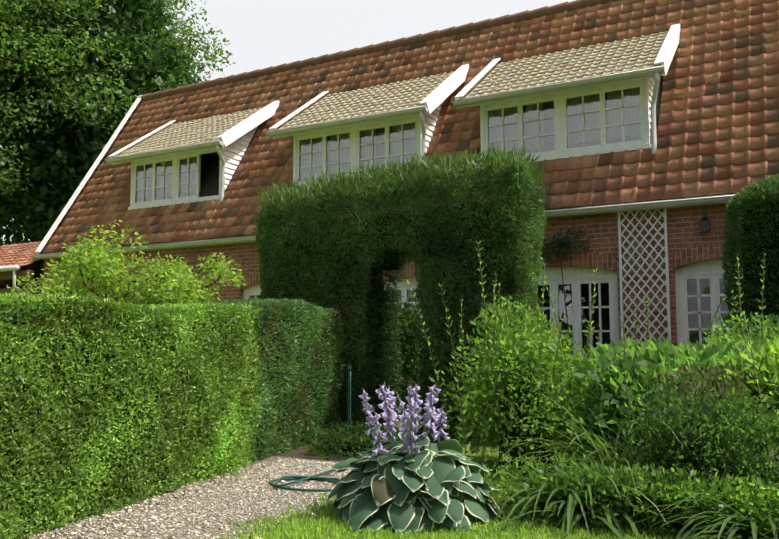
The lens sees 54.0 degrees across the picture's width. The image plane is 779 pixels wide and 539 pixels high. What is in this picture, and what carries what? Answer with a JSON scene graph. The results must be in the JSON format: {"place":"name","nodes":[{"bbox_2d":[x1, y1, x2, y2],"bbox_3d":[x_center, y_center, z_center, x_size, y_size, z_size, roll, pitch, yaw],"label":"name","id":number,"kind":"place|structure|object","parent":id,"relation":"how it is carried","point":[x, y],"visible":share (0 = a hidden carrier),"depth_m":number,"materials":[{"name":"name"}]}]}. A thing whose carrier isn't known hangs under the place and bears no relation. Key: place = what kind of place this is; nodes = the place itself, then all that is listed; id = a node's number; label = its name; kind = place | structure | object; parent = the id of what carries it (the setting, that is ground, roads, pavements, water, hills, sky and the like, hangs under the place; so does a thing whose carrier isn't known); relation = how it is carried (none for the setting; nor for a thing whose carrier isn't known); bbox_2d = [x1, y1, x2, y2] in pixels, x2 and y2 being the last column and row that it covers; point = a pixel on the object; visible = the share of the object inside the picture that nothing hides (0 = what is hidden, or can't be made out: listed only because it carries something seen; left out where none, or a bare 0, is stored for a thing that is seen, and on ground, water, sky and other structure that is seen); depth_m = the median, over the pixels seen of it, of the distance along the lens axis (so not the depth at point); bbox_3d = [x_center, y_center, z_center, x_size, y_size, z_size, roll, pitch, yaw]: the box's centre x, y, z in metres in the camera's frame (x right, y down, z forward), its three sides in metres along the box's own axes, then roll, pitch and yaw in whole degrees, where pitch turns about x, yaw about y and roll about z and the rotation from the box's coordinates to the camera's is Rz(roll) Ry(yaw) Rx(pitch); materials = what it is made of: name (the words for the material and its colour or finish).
{"place":"outdoors","nodes":[
{"label":"outdoors","id":0,"kind":"place"},
{"bbox_2d":[4,455,351,538],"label":"gravel path","id":1,"kind":"structure","parent":0,"point":[190,517],"depth_m":4.91,"materials":[{"name":"grey gravel"}]},
{"bbox_2d":[0,292,329,538],"bbox_3d":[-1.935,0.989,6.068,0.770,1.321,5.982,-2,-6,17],"label":"hedge","id":2,"kind":"object","parent":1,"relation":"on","point":[81,402],"visible":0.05,"depth_m":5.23,"materials":[{"name":"green plant"}]},
{"bbox_2d":[23,439,321,538],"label":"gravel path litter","id":3,"kind":"object","parent":1,"relation":"on","point":[141,501],"visible":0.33,"depth_m":5.15,"materials":[{"name":"grey gravel"}]},
{"bbox_2d":[209,511,291,530],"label":"grass tufts","id":4,"kind":"object","parent":1,"relation":"on","point":[252,521],"visible":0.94,"depth_m":4.47,"materials":[{"name":"green plant"}]},
{"bbox_2d":[76,443,498,538],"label":"fallen leaves","id":5,"kind":"object","parent":1,"relation":"on","point":[229,494],"visible":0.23,"depth_m":4.95,"materials":[{"name":"brown plant"}]},
{"bbox_2d":[1,0,574,253],"label":"sky","id":6,"kind":"structure","parent":0,"point":[262,34],"materials":[{"name":"white"}]},
{"bbox_2d":[260,410,652,538],"bbox_3d":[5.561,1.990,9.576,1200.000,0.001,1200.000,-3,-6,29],"label":"lawn","id":7,"kind":"structure","parent":0,"point":[488,462],"depth_m":6.56,"materials":[{"name":"plant"}]},
{"bbox_2d":[0,255,43,322],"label":"outbuilding","id":8,"kind":"structure","parent":7,"relation":"on","point":[34,267],"depth_m":19.70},
{"bbox_2d":[0,265,19,289],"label":"gutter downpipe","id":9,"kind":"object","parent":8,"relation":"attached to","point":[14,268],"visible":0.46,"depth_m":16.72,"materials":[{"name":"white metal"}]},
{"bbox_2d":[0,241,41,267],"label":"roof annex tiles","id":10,"kind":"object","parent":8,"relation":"on","point":[8,259],"visible":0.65,"depth_m":18.54,"materials":[{"name":"tile"}]},
{"bbox_2d":[0,109,64,228],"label":"tree","id":11,"kind":"object","parent":7,"relation":"on","point":[5,188],"visible":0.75,"depth_m":28.10,"materials":[{"name":"green plant"}]},
{"bbox_2d":[0,1,201,246],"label":"tree","id":12,"kind":"object","parent":7,"relation":"on","point":[18,239],"depth_m":37.47,"materials":[{"name":"green plant"}]},
{"bbox_2d":[0,0,234,252],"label":"tree","id":13,"kind":"object","parent":7,"relation":"on","point":[82,97],"depth_m":29.25,"materials":[{"name":"green plant"}]},
{"bbox_2d":[5,219,245,304],"bbox_3d":[-4.079,0.732,12.108,3.975,3.005,3.273,-3,-6,29],"label":"shrub","id":14,"kind":"object","parent":7,"relation":"on","point":[97,254],"depth_m":11.60,"materials":[{"name":"green plant"}]},
{"bbox_2d":[176,297,344,463],"bbox_3d":[-1.298,1.083,7.894,1.129,1.574,2.196,-2,-6,17],"label":"yew hedge","id":15,"kind":"object","parent":7,"relation":"on","point":[317,317],"visible":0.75,"depth_m":7.63,"materials":[{"name":"green plant"}]},
{"bbox_2d":[43,203,743,408],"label":"brick wall","id":16,"kind":"structure","parent":7,"relation":"on","point":[683,228],"depth_m":10.98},
{"bbox_2d":[40,76,736,253],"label":"roof deck","id":17,"kind":"structure","parent":16,"relation":"attached to","point":[209,174],"depth_m":14.42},
{"bbox_2d":[114,107,263,157],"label":"dormer roof tiles","id":18,"kind":"object","parent":17,"relation":"on","point":[203,127],"visible":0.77,"depth_m":16.78,"materials":[{"name":"tile"}]},
{"bbox_2d":[274,71,453,130],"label":"dormer roof tiles","id":19,"kind":"object","parent":17,"relation":"on","point":[366,99],"visible":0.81,"depth_m":14.59,"materials":[{"name":"tile"}]},
{"bbox_2d":[31,66,732,259],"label":"zinc gutters","id":20,"kind":"object","parent":17,"relation":"attached to","point":[654,71],"visible":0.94,"depth_m":12.34,"materials":[{"name":"grey metal"}]},
{"bbox_2d":[138,88,640,198],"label":"curtains","id":21,"kind":"object","parent":17,"relation":"hanging from","point":[304,173],"depth_m":12.78,"materials":[{"name":"white fabric"}]},
{"bbox_2d":[459,31,668,99],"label":"dormer roof tiles","id":22,"kind":"object","parent":17,"relation":"on","point":[645,50],"visible":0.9,"depth_m":12.70,"materials":[{"name":"tile"}]},
{"bbox_2d":[35,24,742,359],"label":"white trim","id":23,"kind":"structure","parent":16,"relation":"attached to","point":[236,139],"depth_m":12.19,"materials":[{"name":"paint"}]},
{"bbox_2d":[136,88,640,364],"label":"glass panes","id":24,"kind":"object","parent":23,"relation":"on","point":[374,138],"visible":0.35,"depth_m":12.43,"materials":[{"name":"glass"}]},
{"bbox_2d":[251,279,743,342],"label":"glass panes","id":25,"kind":"object","parent":23,"relation":"in","point":[688,305],"depth_m":10.58,"materials":[{"name":"glass"}]},
{"bbox_2d":[39,0,778,252],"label":"roof tiles","id":26,"kind":"object","parent":16,"relation":"on","point":[718,130],"visible":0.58,"depth_m":13.62,"materials":[{"name":"brown tile"}]},
{"bbox_2d":[138,0,618,101],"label":"roof ridge caps","id":27,"kind":"object","parent":26,"relation":"on","point":[487,23],"visible":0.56,"depth_m":16.31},
{"bbox_2d":[80,241,741,292],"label":"brick arches","id":28,"kind":"structure","parent":16,"relation":"attached to","point":[680,257],"depth_m":11.17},
{"bbox_2d":[534,221,597,347],"bbox_3d":[2.469,0.718,11.236,1.274,2.852,0.341,-3,-6,29],"label":"tree","id":29,"kind":"object","parent":16,"relation":"attached to","point":[560,241],"depth_m":11.27,"materials":[{"name":"green plant"}]},
{"bbox_2d":[699,211,710,232],"bbox_3d":[4.311,-0.659,10.446,0.140,0.300,0.145,-3,-6,29],"label":"wall lamp","id":30,"kind":"object","parent":16,"relation":"attached to","point":[704,221],"visible":1,"depth_m":10.40,"materials":[{"name":"black metal"}]},
{"bbox_2d":[255,162,546,445],"bbox_3d":[-0.008,0.457,9.082,3.765,3.011,0.955,-3,-6,29],"label":"hedge arch","id":31,"kind":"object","parent":7,"relation":"on","point":[527,279],"visible":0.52,"depth_m":8.47,"materials":[{"name":"green plant"}]},
{"bbox_2d":[251,168,544,232],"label":"hedge top","id":32,"kind":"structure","parent":31,"relation":"on","point":[368,190],"depth_m":8.97,"materials":[{"name":"green plant"}]},
{"bbox_2d":[255,142,551,212],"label":"hedge arch shoots","id":33,"kind":"object","parent":32,"relation":"on","point":[462,163],"visible":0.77,"depth_m":8.88,"materials":[{"name":"green plant"}]},
{"bbox_2d":[383,297,434,417],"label":"bush","id":34,"kind":"object","parent":7,"relation":"on","point":[409,342],"depth_m":10.69,"materials":[{"name":"green plant"}]},
{"bbox_2d":[327,385,507,531],"bbox_3d":[0.176,1.110,4.806,1.108,0.808,1.082,-1,-6,10],"label":"hosta plant","id":35,"kind":"object","parent":7,"relation":"on","point":[385,490],"depth_m":4.51,"materials":[{"name":"green plant"}]},
{"bbox_2d":[362,382,442,465],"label":"flower stalks","id":36,"kind":"object","parent":35,"relation":"on","point":[393,434],"visible":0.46,"depth_m":4.63,"materials":[{"name":"green"}]},
{"bbox_2d":[207,473,720,538],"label":"lawn grass","id":37,"kind":"structure","parent":7,"relation":"on","point":[314,523],"depth_m":4.30,"materials":[{"name":"green plant"}]},
{"bbox_2d":[250,278,743,363],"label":"french door","id":38,"kind":"structure","parent":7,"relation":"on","point":[694,321],"depth_m":11.32,"materials":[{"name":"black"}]},
{"bbox_2d":[272,429,778,538],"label":"border soil","id":39,"kind":"structure","parent":0,"point":[316,457],"depth_m":6.47,"materials":[{"name":"brown soil"}]},
{"bbox_2d":[269,371,351,491],"bbox_3d":[-0.639,1.324,6.712,0.669,0.759,2.516,0,-6,-4],"label":"garden hose","id":40,"kind":"object","parent":39,"relation":"on","point":[303,478],"visible":0.71,"depth_m":5.84,"materials":[{"name":"rubber"}]},
{"bbox_2d":[340,365,351,424],"bbox_3d":[-0.461,1.413,7.950,0.040,0.838,0.178,-3,-6,29],"label":"garden hose stand pipe","id":41,"kind":"object","parent":39,"relation":"on","point":[348,367],"visible":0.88,"depth_m":8.00,"materials":[{"name":"teal metal"}]},
{"bbox_2d":[304,418,400,459],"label":"shrub","id":42,"kind":"object","parent":39,"relation":"on","point":[351,437],"depth_m":7.21,"materials":[{"name":"green plant"}]},
{"bbox_2d":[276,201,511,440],"bbox_3d":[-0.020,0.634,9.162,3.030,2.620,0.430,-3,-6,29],"label":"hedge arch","id":43,"kind":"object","parent":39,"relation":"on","point":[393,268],"visible":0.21,"depth_m":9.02,"materials":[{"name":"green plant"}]},
{"bbox_2d":[355,240,438,437],"bbox_3d":[0.231,0.830,9.002,1.089,2.323,1.024,-3,-6,29],"label":"hedge archway","id":44,"kind":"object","parent":39,"relation":"on","point":[384,297],"depth_m":9.13,"materials":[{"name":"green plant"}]},
{"bbox_2d":[429,294,597,477],"bbox_3d":[1.081,0.931,6.260,1.226,1.473,1.697,-3,-6,29],"label":"bush","id":45,"kind":"object","parent":39,"relation":"on","point":[523,354],"depth_m":6.04,"materials":[{"name":"green plant"}]},
{"bbox_2d":[464,334,585,449],"bbox_3d":[1.219,1.123,6.795,1.134,1.192,1.234,-3,-6,29],"label":"bush","id":46,"kind":"object","parent":39,"relation":"on","point":[487,381],"visible":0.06,"depth_m":6.71,"materials":[{"name":"green plant"}]},
{"bbox_2d":[549,344,620,447],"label":"bush","id":47,"kind":"object","parent":39,"relation":"on","point":[579,359],"depth_m":7.68,"materials":[{"name":"green plant"}]},
{"bbox_2d":[486,450,689,538],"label":"daylily plant","id":48,"kind":"object","parent":39,"relation":"on","point":[613,524],"visible":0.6,"depth_m":4.42,"materials":[{"name":"green plant"}]},
{"bbox_2d":[559,352,645,447],"bbox_3d":[2.123,1.202,6.671,1.232,1.012,1.259,-3,-6,29],"label":"bush","id":49,"kind":"object","parent":39,"relation":"on","point":[592,363],"depth_m":6.56,"materials":[{"name":"green plant"}]},
{"bbox_2d":[470,385,772,533],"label":"tall grass","id":50,"kind":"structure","parent":39,"relation":"on","point":[606,459],"depth_m":5.20,"materials":[{"name":"green plant"}]},
{"bbox_2d":[479,452,778,538],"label":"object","id":51,"kind":"object","parent":39,"relation":"on","point":[591,473],"depth_m":4.39,"materials":[{"name":"green plant"}]},
{"bbox_2d":[565,354,694,468],"bbox_3d":[2.001,1.145,5.923,1.135,0.982,1.114,-3,-6,29],"label":"bush","id":52,"kind":"object","parent":39,"relation":"on","point":[599,392],"depth_m":5.79,"materials":[{"name":"green plant"}]},
{"bbox_2d":[542,336,778,485],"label":"bush","id":53,"kind":"object","parent":39,"relation":"on","point":[661,353],"depth_m":5.74,"materials":[{"name":"green plant"}]},
{"bbox_2d":[602,384,778,515],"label":"shrub","id":54,"kind":"object","parent":39,"relation":"on","point":[715,425],"depth_m":4.61,"materials":[{"name":"green plant"}]},
{"bbox_2d":[647,362,756,400],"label":"feathery plumes","id":55,"kind":"object","parent":54,"relation":"on","point":[685,386],"visible":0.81,"depth_m":4.78,"materials":[{"name":"plant"}]},
{"bbox_2d":[624,480,778,538],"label":"ornamental grass","id":56,"kind":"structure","parent":39,"relation":"on","point":[731,526],"depth_m":3.99,"materials":[{"name":"green plant"}]},
{"bbox_2d":[666,388,778,489],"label":"shrub","id":57,"kind":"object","parent":39,"relation":"on","point":[756,452],"depth_m":4.74,"materials":[{"name":"green plant"}]},
{"bbox_2d":[692,483,778,538],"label":"daylily plant","id":58,"kind":"object","parent":39,"relation":"on","point":[751,537],"visible":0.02,"depth_m":4.07,"materials":[{"name":"green plant"}]},
{"bbox_2d":[704,309,778,346],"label":"bush","id":59,"kind":"object","parent":39,"relation":"on","point":[773,328],"visible":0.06,"depth_m":7.49,"materials":[{"name":"green plant"}]},
{"bbox_2d":[708,327,778,351],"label":"bush","id":60,"kind":"object","parent":39,"relation":"on","point":[756,339],"visible":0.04,"depth_m":6.81,"materials":[{"name":"green plant"}]},
{"bbox_2d":[718,338,778,482],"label":"bush","id":61,"kind":"object","parent":39,"relation":"on","point":[772,376],"visible":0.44,"depth_m":5.21,"materials":[{"name":"green plant"}]},
{"bbox_2d":[407,240,776,511],"bbox_3d":[2.924,0.305,5.622,5.813,2.600,3.123,-3,-6,29],"label":"tall plant","id":62,"kind":"object","parent":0,"point":[569,364],"depth_m":6.05,"materials":[{"name":"green plant"}]},
{"bbox_2d":[720,173,778,343],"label":"hedge","id":63,"kind":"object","parent":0,"point":[742,201],"depth_m":8.70,"materials":[{"name":"green plant"}]}
]}

